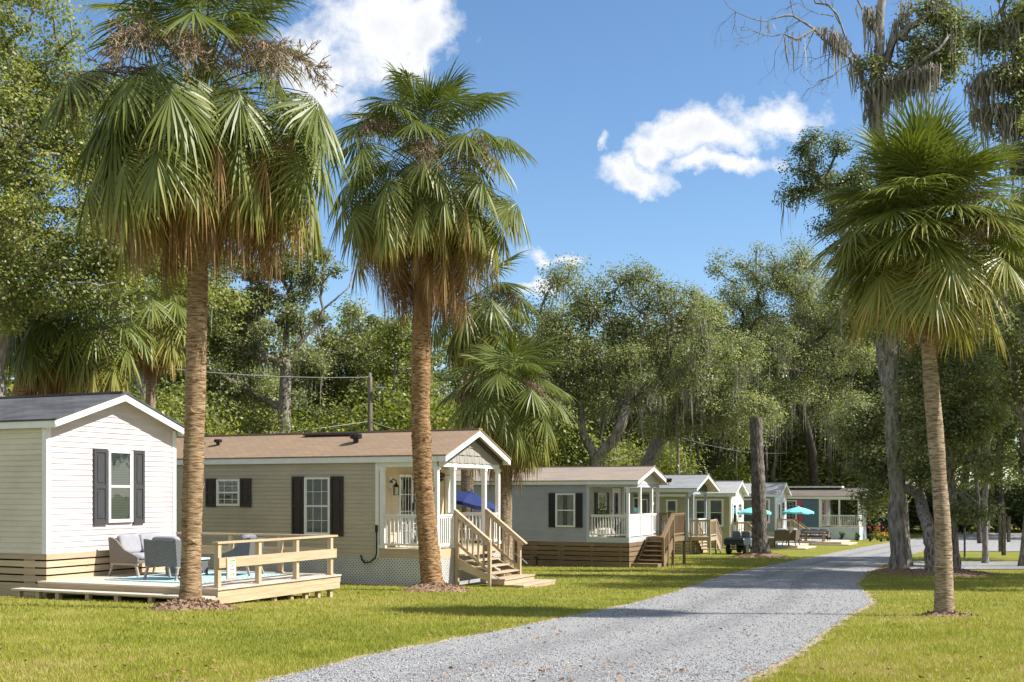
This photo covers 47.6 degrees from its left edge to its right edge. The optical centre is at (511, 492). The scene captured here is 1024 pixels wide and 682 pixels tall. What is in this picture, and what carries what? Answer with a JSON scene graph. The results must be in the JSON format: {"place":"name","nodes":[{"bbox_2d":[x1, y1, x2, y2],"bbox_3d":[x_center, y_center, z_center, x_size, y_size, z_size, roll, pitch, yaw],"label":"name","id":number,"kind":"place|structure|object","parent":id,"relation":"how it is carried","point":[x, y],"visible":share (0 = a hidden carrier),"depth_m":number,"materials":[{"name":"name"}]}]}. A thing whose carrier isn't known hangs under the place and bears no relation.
{"place":"outdoors","nodes":[
{"label":"outdoors","id":0,"kind":"place"},
{"bbox_2d":[0,516,1023,681],"bbox_3d":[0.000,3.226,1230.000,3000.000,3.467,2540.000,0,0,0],"label":"ground","id":1,"kind":"structure","parent":0,"point":[976,556],"depth_m":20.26,"materials":[{"name":"plant"}]},
{"bbox_2d":[4,290,118,395],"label":"palm tree","id":2,"kind":"object","parent":1,"relation":"on","point":[35,360],"visible":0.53,"depth_m":35.16,"materials":[{"name":"green plant"}]},
{"bbox_2d":[0,391,183,596],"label":"mobile home","id":3,"kind":"object","parent":1,"relation":"on","point":[84,477],"visible":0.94,"depth_m":23.69,"materials":[{"name":"white siding"},{"name":"cream siding"},{"name":"charcoal shingle"}]},
{"bbox_2d":[108,450,132,522],"bbox_3d":[-8.304,-0.140,24.591,0.066,1.520,0.720,0,0,24],"label":"window","id":4,"kind":"structure","parent":3,"relation":"in","point":[120,463],"depth_m":24.61,"materials":[{"name":"white glass"}]},
{"bbox_2d":[0,0,187,396],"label":"tree","id":5,"kind":"object","parent":1,"relation":"on","point":[21,108],"visible":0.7,"depth_m":32.54,"materials":[{"name":"green plant"}]},
{"bbox_2d":[11,245,176,392],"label":"tree","id":6,"kind":"object","parent":1,"relation":"on","point":[91,302],"visible":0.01,"depth_m":70.78,"materials":[{"name":"plant"}]},
{"bbox_2d":[29,290,160,393],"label":"palm tree","id":7,"kind":"object","parent":1,"relation":"on","point":[100,364],"visible":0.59,"depth_m":34.41,"materials":[{"name":"green plant"}]},
{"bbox_2d":[100,270,187,408],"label":"palm tree","id":8,"kind":"object","parent":1,"relation":"on","point":[168,351],"visible":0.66,"depth_m":39.54,"materials":[{"name":"green plant"}]},
{"bbox_2d":[52,100,251,400],"bbox_3d":[-14.793,-6.694,46.934,8.198,19.074,5.639,0,0,0],"label":"tree","id":9,"kind":"object","parent":1,"relation":"on","point":[216,299],"visible":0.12,"depth_m":47.19,"materials":[{"name":"green plant"}]},
{"bbox_2d":[130,381,183,424],"bbox_3d":[-14.001,-0.676,43.959,5.017,7.175,5.377,0,0,40],"label":"bush","id":10,"kind":"object","parent":1,"relation":"on","point":[168,413],"visible":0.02,"depth_m":44.17,"materials":[{"name":"green plant"}]},
{"bbox_2d":[11,532,341,603],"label":"wooden deck","id":11,"kind":"structure","parent":1,"relation":"on","point":[289,585],"depth_m":22.30,"materials":[{"name":"brown wood"}]},
{"bbox_2d":[108,533,158,576],"bbox_3d":[-7.686,1.286,24.387,0.820,0.869,1.363,0,0,24],"label":"wicker loveseat","id":12,"kind":"object","parent":11,"relation":"on","point":[126,549],"visible":0.61,"depth_m":23.91,"materials":[{"name":"wicker"}]},
{"bbox_2d":[104,571,279,582],"bbox_3d":[-6.441,1.706,23.633,2.250,0.011,2.750,0,0,24],"label":"outdoor rug","id":13,"kind":"object","parent":11,"relation":"on","point":[209,577],"visible":0.57,"depth_m":23.34,"materials":[{"name":"fabric"}]},
{"bbox_2d":[143,536,180,580],"bbox_3d":[-6.728,1.274,23.011,0.823,0.869,0.780,0,0,24],"label":"wicker armchair","id":14,"kind":"object","parent":13,"relation":"on","point":[162,551],"visible":0.79,"depth_m":22.68,"materials":[{"name":"wicker"}]},
{"bbox_2d":[221,534,264,575],"bbox_3d":[-5.674,1.286,24.151,0.800,0.869,0.763,0,0,10],"label":"wicker armchair","id":15,"kind":"object","parent":13,"relation":"on","point":[244,549],"visible":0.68,"depth_m":23.78,"materials":[{"name":"wicker"}]},
{"bbox_2d":[226,558,235,579],"bbox_3d":[-5.113,1.379,21.144,0.027,0.390,0.270,0,0,24],"label":"deck sign","id":16,"kind":"object","parent":11,"relation":"attached to","point":[230,568],"visible":1,"depth_m":21.11,"materials":[{"name":"white plastic"}]},
{"bbox_2d":[135,597,242,610],"bbox_3d":[-5.484,1.878,19.441,1.670,0.320,1.682,0,0,30],"label":"mulch mound","id":17,"kind":"object","parent":1,"relation":"on","point":[178,604],"visible":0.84,"depth_m":19.17,"materials":[{"name":"wood"}]},
{"bbox_2d":[37,0,350,600],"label":"palm tree","id":18,"kind":"object","parent":17,"relation":"in","point":[180,176],"visible":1,"depth_m":18.52,"materials":[{"name":"green plant"}]},
{"bbox_2d":[135,372,244,434],"bbox_3d":[-15.161,-1.229,51.957,7.447,8.689,7.357,0,0,-26],"label":"bush","id":19,"kind":"object","parent":1,"relation":"on","point":[182,400],"visible":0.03,"depth_m":52.15,"materials":[{"name":"green plant"}]},
{"bbox_2d":[128,300,304,433],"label":"tree","id":20,"kind":"object","parent":1,"relation":"on","point":[273,388],"visible":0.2,"depth_m":59.34,"materials":[{"name":"green plant"}]},
{"bbox_2d":[180,389,276,434],"bbox_3d":[-14.152,-1.006,58.007,8.093,8.496,8.192,0,0,6],"label":"bush","id":21,"kind":"object","parent":1,"relation":"on","point":[246,423],"visible":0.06,"depth_m":57.35,"materials":[{"name":"green plant"}]},
{"bbox_2d":[158,234,355,431],"bbox_3d":[-12.569,-4.822,56.167,9.909,15.753,5.215,0,0,0],"label":"tree","id":22,"kind":"object","parent":1,"relation":"on","point":[246,347],"visible":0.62,"depth_m":55.80,"materials":[{"name":"plant"}]},
{"bbox_2d":[239,294,317,428],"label":"tree","id":23,"kind":"object","parent":1,"relation":"on","point":[280,338],"visible":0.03,"depth_m":89.35,"materials":[{"name":"plant"}]},
{"bbox_2d":[218,344,357,432],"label":"tree","id":24,"kind":"object","parent":1,"relation":"on","point":[301,403],"visible":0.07,"depth_m":76.33,"materials":[{"name":"green plant"}]},
{"bbox_2d":[268,407,342,432],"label":"bush","id":25,"kind":"object","parent":1,"relation":"on","point":[298,428],"visible":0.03,"depth_m":46.86,"materials":[{"name":"green plant"}]},
{"bbox_2d":[275,302,363,425],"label":"tree","id":26,"kind":"object","parent":1,"relation":"on","point":[334,329],"visible":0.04,"depth_m":92.45,"materials":[{"name":"plant"}]},
{"bbox_2d":[277,390,385,432],"bbox_3d":[-9.208,-1.076,62.053,8.580,8.899,8.476,0,0,-17],"label":"bush","id":27,"kind":"object","parent":1,"relation":"on","point":[333,414],"visible":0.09,"depth_m":61.24,"materials":[{"name":"green plant"}]},
{"bbox_2d":[176,428,511,585],"bbox_3d":[-6.410,0.419,34.651,12.170,4.422,4.142,0,0,24],"label":"mobile home","id":28,"kind":"object","parent":1,"relation":"on","point":[354,491],"visible":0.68,"depth_m":32.21,"materials":[{"name":"beige"}]},
{"bbox_2d":[216,479,239,505],"bbox_3d":[-8.132,-0.010,33.253,0.820,0.760,0.066,0,0,24],"label":"window","id":29,"kind":"structure","parent":28,"relation":"in","point":[227,490],"depth_m":33.27,"materials":[{"name":"white glass"}]},
{"bbox_2d":[304,477,329,534],"bbox_3d":[-5.372,0.360,32.006,0.840,1.580,0.066,0,0,24],"label":"window","id":30,"kind":"structure","parent":28,"relation":"in","point":[316,489],"depth_m":32.02,"materials":[{"name":"white glass"}]},
{"bbox_2d":[398,474,415,546],"bbox_3d":[-2.822,0.485,32.831,0.085,2.010,1.500,0,0,24],"label":"door","id":31,"kind":"structure","parent":28,"relation":"in","point":[406,503],"depth_m":32.58,"materials":[{"name":"glass"}]},
{"bbox_2d":[289,291,444,429],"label":"tree","id":32,"kind":"object","parent":1,"relation":"on","point":[354,347],"visible":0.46,"depth_m":65.31,"materials":[{"name":"green plant"}]},
{"bbox_2d":[368,373,386,430],"bbox_3d":[-6.043,-1.053,51.948,0.940,8.694,0.299,0,0,6],"label":"utility pole","id":33,"kind":"object","parent":1,"relation":"on","point":[370,412],"visible":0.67,"depth_m":51.92,"materials":[{"name":"grey wood"}]},
{"bbox_2d":[326,374,452,431],"bbox_3d":[-5.500,-1.230,56.331,7.610,9.026,7.100,0,0,42],"label":"bush","id":34,"kind":"object","parent":1,"relation":"on","point":[382,417],"visible":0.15,"depth_m":55.60,"materials":[{"name":"green plant"}]},
{"bbox_2d":[337,375,453,427],"bbox_3d":[-5.863,-1.652,65.977,9.821,10.310,9.941,0,0,-22],"label":"bush","id":35,"kind":"object","parent":1,"relation":"on","point":[431,400],"visible":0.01,"depth_m":64.83,"materials":[{"name":"green plant"}]},
{"bbox_2d":[359,315,439,419],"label":"tree","id":36,"kind":"object","parent":1,"relation":"on","point":[393,370],"visible":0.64,"depth_m":59.75,"materials":[{"name":"green plant"}]},
{"bbox_2d":[345,337,459,421],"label":"tree","id":37,"kind":"object","parent":1,"relation":"on","point":[442,389],"visible":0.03,"depth_m":77.21,"materials":[{"name":"plant"}]},
{"bbox_2d":[323,54,538,583],"bbox_3d":[-2.040,-4.062,28.429,5.428,13.215,5.156,0,0,0],"label":"palm tree","id":38,"kind":"object","parent":1,"relation":"on","point":[421,234],"visible":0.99,"depth_m":27.64,"materials":[{"name":"green plant"}]},
{"bbox_2d":[399,581,473,591],"bbox_3d":[-1.801,2.297,28.482,1.941,0.390,2.059,0,0,0],"label":"mulch mound","id":39,"kind":"object","parent":1,"relation":"on","point":[436,587],"visible":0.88,"depth_m":27.95,"materials":[{"name":"wood"}]},
{"bbox_2d":[376,391,513,465],"bbox_3d":[-3.257,-0.743,53.782,7.466,7.969,6.965,0,0,-18],"label":"bush","id":40,"kind":"object","parent":1,"relation":"on","point":[438,425],"visible":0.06,"depth_m":53.66,"materials":[{"name":"green plant"}]},
{"bbox_2d":[431,333,480,411],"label":"tree","id":41,"kind":"object","parent":1,"relation":"on","point":[454,384],"visible":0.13,"depth_m":79.88,"materials":[{"name":"green plant"}]},
{"bbox_2d":[456,490,494,520],"bbox_3d":[-1.524,1.314,40.514,2.080,2.914,2.105,0,0,27],"label":"patio umbrella","id":42,"kind":"object","parent":1,"relation":"on","point":[471,499],"visible":0.52,"depth_m":39.80,"materials":[{"name":"blue fabric"}]},
{"bbox_2d":[431,249,541,542],"bbox_3d":[-1.304,-3.023,42.727,5.181,11.697,4.839,0,0,0],"label":"palm tree","id":43,"kind":"object","parent":1,"relation":"on","point":[483,329],"visible":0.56,"depth_m":42.00,"materials":[{"name":"green plant"}]},
{"bbox_2d":[454,508,555,587],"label":"wooden stairs","id":44,"kind":"structure","parent":1,"relation":"on","point":[517,578],"depth_m":31.34,"materials":[{"name":"brown wood"}]},
{"bbox_2d":[434,323,579,575],"bbox_3d":[-0.237,-1.364,36.898,4.458,8.101,4.730,0,0,34],"label":"palm tree","id":45,"kind":"object","parent":1,"relation":"on","point":[515,431],"visible":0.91,"depth_m":36.31,"materials":[{"name":"green plant"}]},
{"bbox_2d":[0,569,1023,681],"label":"fallen leaves","id":46,"kind":"object","parent":1,"relation":"on","point":[562,678],"visible":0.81,"depth_m":11.17,"materials":[{"name":"brown plant"}]},
{"bbox_2d":[478,330,626,465],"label":"tree","id":47,"kind":"object","parent":1,"relation":"on","point":[612,456],"visible":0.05,"depth_m":77.96,"materials":[{"name":"plant"}]},
{"bbox_2d":[456,465,671,566],"bbox_3d":[-0.085,1.034,50.355,13.320,4.332,4.330,0,0,24],"label":"mobile home","id":48,"kind":"object","parent":1,"relation":"on","point":[555,515],"visible":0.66,"depth_m":47.34,"materials":[{"name":"grey"}]},
{"bbox_2d":[555,493,575,526],"bbox_3d":[2.162,0.700,47.082,0.860,1.360,0.066,0,0,24],"label":"window","id":49,"kind":"structure","parent":48,"relation":"in","point":[565,508],"depth_m":47.09,"materials":[{"name":"white glass"}]},
{"bbox_2d":[612,488,620,533],"bbox_3d":[4.459,0.785,49.674,0.050,1.970,1.050,0,0,24],"label":"front door","id":50,"kind":"structure","parent":48,"relation":"in","point":[616,492],"depth_m":49.70,"materials":[{"name":"white glass"}]},
{"bbox_2d":[535,408,610,466],"bbox_3d":[1.957,-0.588,61.811,7.642,8.158,7.130,0,0,-26],"label":"bush","id":51,"kind":"object","parent":1,"relation":"on","point":[581,456],"visible":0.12,"depth_m":61.18,"materials":[{"name":"green plant"}]},
{"bbox_2d":[532,318,613,440],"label":"tree","id":52,"kind":"object","parent":1,"relation":"on","point":[589,427],"visible":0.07,"depth_m":90.70,"materials":[{"name":"plant"}]},
{"bbox_2d":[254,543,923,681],"bbox_3d":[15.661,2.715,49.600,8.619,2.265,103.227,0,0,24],"label":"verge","id":53,"kind":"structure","parent":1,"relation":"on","point":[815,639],"depth_m":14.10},
{"bbox_2d":[267,542,924,681],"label":"gravel drive","id":54,"kind":"structure","parent":1,"relation":"on","point":[876,556],"depth_m":14.66,"materials":[{"name":"gravel"}]},
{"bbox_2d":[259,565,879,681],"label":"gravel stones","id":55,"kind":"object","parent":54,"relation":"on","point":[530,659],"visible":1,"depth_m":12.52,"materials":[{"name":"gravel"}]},
{"bbox_2d":[584,376,623,443],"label":"tree","id":56,"kind":"object","parent":1,"relation":"on","point":[602,428],"visible":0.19,"depth_m":83.82,"materials":[{"name":"green plant"}]},
{"bbox_2d":[528,295,694,462],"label":"tree","id":57,"kind":"object","parent":1,"relation":"on","point":[636,434],"visible":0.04,"depth_m":96.06,"materials":[{"name":"plant"}]},
{"bbox_2d":[495,252,744,465],"bbox_3d":[5.436,-4.673,60.970,13.728,16.029,6.274,0,0,0],"label":"tree","id":58,"kind":"object","parent":1,"relation":"on","point":[676,328],"visible":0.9,"depth_m":60.40,"materials":[{"name":"green plant"}]},
{"bbox_2d":[593,428,670,471],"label":"bush","id":59,"kind":"object","parent":1,"relation":"on","point":[627,459],"visible":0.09,"depth_m":85.58,"materials":[{"name":"green plant"}]},
{"bbox_2d":[618,368,655,461],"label":"tree","id":60,"kind":"object","parent":1,"relation":"on","point":[642,437],"visible":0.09,"depth_m":87.68,"materials":[{"name":"green plant"}]},
{"bbox_2d":[588,342,708,465],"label":"tree","id":61,"kind":"object","parent":1,"relation":"on","point":[692,444],"visible":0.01,"depth_m":104.22,"materials":[{"name":"green plant"}]},
{"bbox_2d":[629,325,682,452],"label":"tree","id":62,"kind":"object","parent":1,"relation":"on","point":[645,358],"visible":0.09,"depth_m":91.34,"materials":[{"name":"green plant"}]},
{"bbox_2d":[631,513,685,567],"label":"wooden stairs","id":63,"kind":"structure","parent":1,"relation":"on","point":[666,538],"depth_m":47.44,"materials":[{"name":"brown wood"}]},
{"bbox_2d":[632,435,708,473],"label":"bush","id":64,"kind":"object","parent":1,"relation":"on","point":[672,461],"visible":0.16,"depth_m":85.29,"materials":[{"name":"green plant"}]},
{"bbox_2d":[625,474,719,554],"bbox_3d":[5.500,1.274,66.763,11.890,4.652,4.840,0,0,24],"label":"mobile home","id":65,"kind":"object","parent":1,"relation":"on","point":[691,484],"visible":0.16,"depth_m":63.83,"materials":[{"name":"plastic"}]},
{"bbox_2d":[646,291,752,469],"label":"tree","id":66,"kind":"object","parent":1,"relation":"on","point":[713,307],"visible":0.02,"depth_m":107.87,"materials":[{"name":"plant"}]},
{"bbox_2d":[654,480,748,547],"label":"mobile home","id":67,"kind":"object","parent":1,"relation":"on","point":[725,504],"visible":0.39,"depth_m":73.81,"materials":[{"name":"green"}]},
{"bbox_2d":[695,499,723,526],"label":"window","id":68,"kind":"structure","parent":67,"relation":"in","point":[715,507],"depth_m":73.47,"materials":[{"name":"white glass"}]},
{"bbox_2d":[621,320,788,473],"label":"tree","id":69,"kind":"object","parent":1,"relation":"on","point":[717,411],"visible":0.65,"depth_m":67.29,"materials":[{"name":"plant"}]},
{"bbox_2d":[690,519,721,554],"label":"wooden stairs","id":70,"kind":"structure","parent":1,"relation":"on","point":[700,537],"depth_m":63.30,"materials":[{"name":"brown wood"}]},
{"bbox_2d":[700,456,750,482],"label":"bush","id":71,"kind":"object","parent":1,"relation":"on","point":[734,474],"visible":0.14,"depth_m":99.28,"materials":[{"name":"green plant"}]},
{"bbox_2d":[724,529,751,553],"bbox_3d":[12.664,2.656,63.772,1.165,1.356,2.965,0,0,30],"label":"utility cart","id":72,"kind":"object","parent":1,"relation":"on","point":[738,541],"visible":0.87,"depth_m":62.90,"materials":[{"name":"plastic"}]},
{"bbox_2d":[681,366,795,478],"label":"tree","id":73,"kind":"object","parent":1,"relation":"on","point":[728,455],"visible":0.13,"depth_m":110.10,"materials":[{"name":"green plant"}]},
{"bbox_2d":[749,417,770,553],"bbox_3d":[12.530,-0.235,58.421,1.358,7.116,1.286,0,0,25],"label":"cut trunk","id":74,"kind":"object","parent":1,"relation":"on","point":[760,541],"visible":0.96,"depth_m":58.12,"materials":[{"name":"brown wood"}]},
{"bbox_2d":[728,552,794,557],"bbox_3d":[12.431,3.105,58.590,3.424,0.410,3.637,0,0,0],"label":"mulch mound","id":75,"kind":"object","parent":1,"relation":"on","point":[762,555],"visible":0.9,"depth_m":57.57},
{"bbox_2d":[744,483,791,541],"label":"mobile home","id":76,"kind":"object","parent":1,"relation":"on","point":[777,494],"visible":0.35,"depth_m":85.74,"materials":[{"name":"plastic"}]},
{"bbox_2d":[722,543,815,549],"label":"wooden deck","id":77,"kind":"structure","parent":1,"relation":"on","point":[803,546],"depth_m":71.11,"materials":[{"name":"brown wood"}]},
{"bbox_2d":[745,314,795,482],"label":"tree","id":78,"kind":"object","parent":1,"relation":"on","point":[773,364],"visible":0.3,"depth_m":107.58,"materials":[{"name":"green plant"}]},
{"bbox_2d":[731,320,835,482],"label":"tree","id":79,"kind":"object","parent":1,"relation":"on","point":[797,429],"visible":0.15,"depth_m":111.34,"materials":[{"name":"plant"}]},
{"bbox_2d":[703,232,876,485],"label":"tree","id":80,"kind":"object","parent":1,"relation":"on","point":[801,381],"visible":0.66,"depth_m":95.52,"materials":[{"name":"green plant"}]},
{"bbox_2d":[724,431,859,514],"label":"tree","id":81,"kind":"object","parent":1,"relation":"on","point":[790,468],"visible":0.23,"depth_m":113.31,"materials":[{"name":"green plant"}]},
{"bbox_2d":[748,424,875,524],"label":"tree","id":82,"kind":"object","parent":1,"relation":"on","point":[836,476],"visible":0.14,"depth_m":114.58,"materials":[{"name":"green plant"}]},
{"bbox_2d":[778,539,857,545],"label":"wooden deck","id":83,"kind":"structure","parent":1,"relation":"on","point":[825,542],"depth_m":80.27,"materials":[{"name":"brown wood"}]},
{"bbox_2d":[799,528,829,540],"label":"outdoor sofa","id":84,"kind":"object","parent":83,"relation":"on","point":[826,531],"visible":0.89,"depth_m":81.35,"materials":[{"name":"fabric"}]},
{"bbox_2d":[769,303,876,474],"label":"tree","id":85,"kind":"object","parent":1,"relation":"on","point":[794,439],"visible":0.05,"depth_m":117.61,"materials":[{"name":"green plant"}]},
{"bbox_2d":[786,486,866,539],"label":"mobile home","id":86,"kind":"object","parent":1,"relation":"on","point":[816,499],"visible":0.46,"depth_m":96.62,"materials":[{"name":"blue"}]},
{"bbox_2d":[780,282,875,524],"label":"tree","id":87,"kind":"object","parent":1,"relation":"on","point":[857,387],"visible":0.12,"depth_m":113.81,"materials":[{"name":"green plant"}]},
{"bbox_2d":[817,307,854,524],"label":"tree","id":88,"kind":"object","parent":1,"relation":"on","point":[841,501],"visible":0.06,"depth_m":111.95,"materials":[{"name":"green plant"}]},
{"bbox_2d":[771,125,913,565],"bbox_3d":[14.536,-6.375,49.912,6.061,18.723,4.750,0,0,30],"label":"tree","id":89,"kind":"object","parent":1,"relation":"on","point":[823,182],"visible":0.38,"depth_m":49.55,"materials":[{"name":"green plant"}]},
{"bbox_2d":[780,437,909,528],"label":"tree","id":90,"kind":"object","parent":1,"relation":"on","point":[847,517],"visible":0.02,"depth_m":118.91,"materials":[{"name":"green plant"}]},
{"bbox_2d":[709,0,997,568],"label":"tree","id":91,"kind":"object","parent":1,"relation":"on","point":[927,63],"visible":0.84,"depth_m":40.72,"materials":[{"name":"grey plant"}]},
{"bbox_2d":[814,332,920,533],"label":"tree","id":92,"kind":"object","parent":1,"relation":"on","point":[868,380],"visible":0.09,"depth_m":113.97,"materials":[{"name":"green plant"}]},
{"bbox_2d":[814,384,963,571],"bbox_3d":[13.985,-0.673,41.810,5.299,6.992,5.820,0,0,0],"label":"tree","id":93,"kind":"object","parent":1,"relation":"on","point":[868,420],"visible":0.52,"depth_m":42.66,"materials":[{"name":"plant"}]},
{"bbox_2d":[866,483,933,531],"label":"bush","id":94,"kind":"object","parent":1,"relation":"on","point":[912,515],"visible":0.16,"depth_m":120.52,"materials":[{"name":"green plant"}]},
{"bbox_2d":[802,84,1023,613],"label":"palm tree","id":95,"kind":"object","parent":1,"relation":"on","point":[928,176],"visible":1,"depth_m":18.10,"materials":[{"name":"green plant"}]},
{"bbox_2d":[871,567,1011,576],"bbox_3d":[14.898,2.694,39.900,4.576,0.384,4.691,0,0,-35],"label":"mulch mound","id":96,"kind":"object","parent":1,"relation":"on","point":[959,572],"visible":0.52,"depth_m":38.92,"materials":[{"name":"wood"}]},
{"bbox_2d":[881,313,1023,568],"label":"tree","id":97,"kind":"object","parent":1,"relation":"on","point":[966,423],"visible":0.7,"depth_m":39.52,"materials":[{"name":"plant"}]},
{"bbox_2d":[905,214,1023,565],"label":"tree","id":98,"kind":"object","parent":1,"relation":"on","point":[1010,333],"visible":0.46,"depth_m":46.62,"materials":[{"name":"plant"}]},
{"bbox_2d":[910,533,1021,550],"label":"gravel drive","id":99,"kind":"structure","parent":1,"relation":"on","point":[972,544],"depth_m":86.35,"materials":[{"name":"gravel"}]},
{"bbox_2d":[928,485,1010,533],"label":"bush","id":100,"kind":"object","parent":1,"relation":"on","point":[960,528],"visible":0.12,"depth_m":117.27,"materials":[{"name":"green plant"}]},
{"bbox_2d":[944,254,1023,481],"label":"tree","id":101,"kind":"object","parent":1,"relation":"on","point":[1007,435],"visible":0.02,"depth_m":55.44,"materials":[{"name":"green plant"}]},
{"bbox_2d":[954,247,1015,532],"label":"tree","id":102,"kind":"object","parent":1,"relation":"on","point":[1000,498],"visible":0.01,"depth_m":118.20,"materials":[{"name":"green plant"}]},
{"bbox_2d":[953,290,1023,562],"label":"tree","id":103,"kind":"object","parent":1,"relation":"on","point":[985,554],"visible":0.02,"depth_m":49.83,"materials":[{"name":"green plant"}]},
{"bbox_2d":[956,0,1023,350],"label":"tree","id":104,"kind":"object","parent":1,"relation":"on","point":[1005,78],"visible":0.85,"depth_m":35.89,"materials":[{"name":"plant"}]},
{"bbox_2d":[956,473,1023,528],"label":"bush","id":105,"kind":"object","parent":1,"relation":"on","point":[981,490],"visible":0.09,"depth_m":130.73,"materials":[{"name":"green plant"}]},
{"bbox_2d":[979,475,1023,530],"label":"bush","id":106,"kind":"object","parent":1,"relation":"on","point":[1019,523],"visible":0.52,"depth_m":126.39,"materials":[{"name":"green plant"}]},
{"bbox_2d":[0,0,1023,487],"label":"sky","id":107,"kind":"structure","parent":0,"point":[664,143],"materials":[{"name":"blue"}]},
{"bbox_2d":[885,562,1023,568],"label":"side gravel track","id":108,"kind":"structure","parent":0,"point":[989,565],"depth_m":47.41,"materials":[{"name":"gravel"}]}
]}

